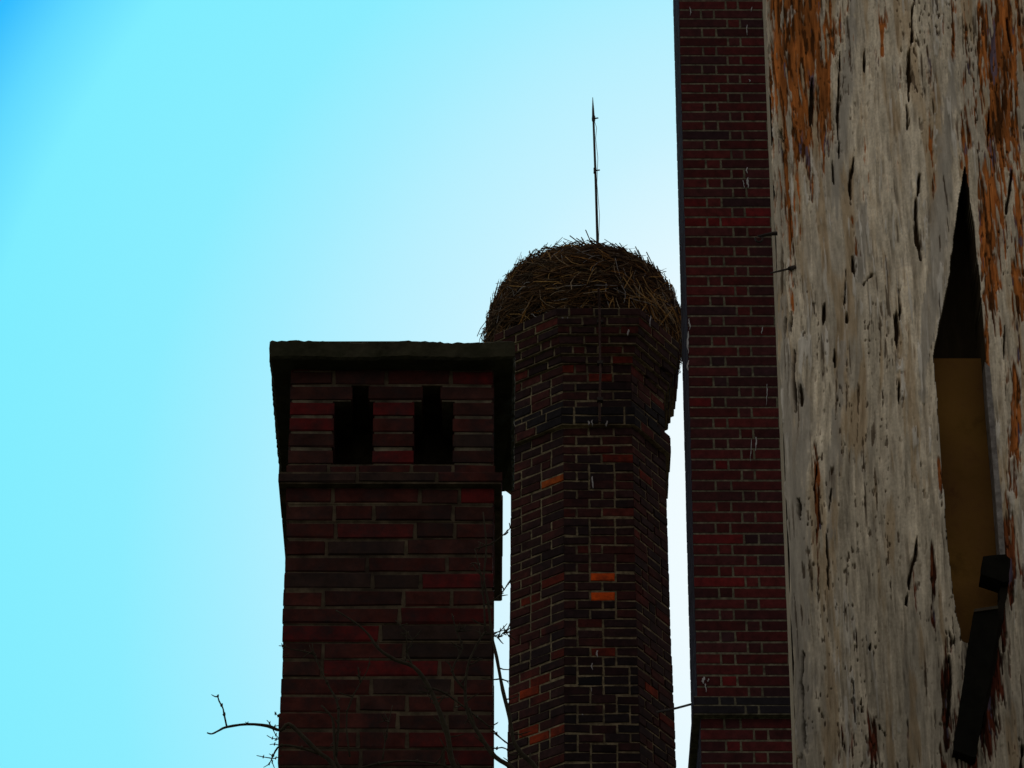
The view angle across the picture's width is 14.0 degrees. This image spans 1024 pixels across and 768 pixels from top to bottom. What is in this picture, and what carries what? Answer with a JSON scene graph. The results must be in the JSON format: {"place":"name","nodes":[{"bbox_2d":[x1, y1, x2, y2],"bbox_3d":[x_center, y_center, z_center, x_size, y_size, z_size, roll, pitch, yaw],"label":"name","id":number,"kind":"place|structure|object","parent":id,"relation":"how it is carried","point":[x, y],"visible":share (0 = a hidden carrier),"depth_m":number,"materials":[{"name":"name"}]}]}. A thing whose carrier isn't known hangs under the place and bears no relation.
{"place":"outdoors","nodes":[
{"label":"outdoors","id":0,"kind":"place"},
{"bbox_2d":[0,0,690,767],"label":"sky","id":1,"kind":"structure","parent":0,"point":[188,188],"materials":[{"name":"blue"}]},
{"bbox_2d":[754,0,1023,767],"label":"timber pillar","id":2,"kind":"structure","parent":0,"point":[896,147],"depth_m":9.23,"materials":[{"name":"wood"}]},
{"label":"ground","id":3,"kind":"structure","parent":0,"visible":0},
{"bbox_2d":[207,512,537,767],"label":"bare tree","id":4,"kind":"object","parent":3,"relation":"on","point":[445,730],"visible":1,"depth_m":11.02,"materials":[{"name":"brown plant"}]},
{"bbox_2d":[269,340,514,767],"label":"square chimney","id":5,"kind":"object","parent":3,"relation":"on","point":[396,460],"visible":0.95,"depth_m":12.92,"materials":[{"name":"brick"}]},
{"bbox_2d":[494,308,679,767],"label":"octagonal chimney","id":6,"kind":"object","parent":3,"relation":"on","point":[591,674],"visible":0.94,"depth_m":28.21,"materials":[{"name":"brick"}]},
{"bbox_2d":[477,230,681,373],"bbox_3d":[0.500,-0.407,29.757,1.500,1.048,1.455,0,-32,0],"label":"stork nest","id":7,"kind":"object","parent":6,"relation":"on","point":[535,284],"visible":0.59,"depth_m":29.29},
{"bbox_2d":[592,97,599,241],"bbox_3d":[0.613,-1.116,30.196,0.055,2.357,0.036,0,-32,0],"label":"lightning rod","id":8,"kind":"object","parent":6,"relation":"on","point":[595,171],"visible":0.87,"depth_m":30.45,"materials":[{"name":"metal"}]},
{"bbox_2d":[673,0,792,767],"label":"brick tower","id":9,"kind":"structure","parent":3,"relation":"on","point":[739,675],"depth_m":26.51,"materials":[{"name":"red brick"}]},
{"bbox_2d":[656,703,690,712],"bbox_3d":[1.073,2.049,26.602,0.082,0.297,0.765,11,-34,-16],"label":"tie wire","id":10,"kind":"object","parent":9,"relation":"attached to","point":[674,708],"visible":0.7,"depth_m":26.79,"materials":[{"name":"metal"}]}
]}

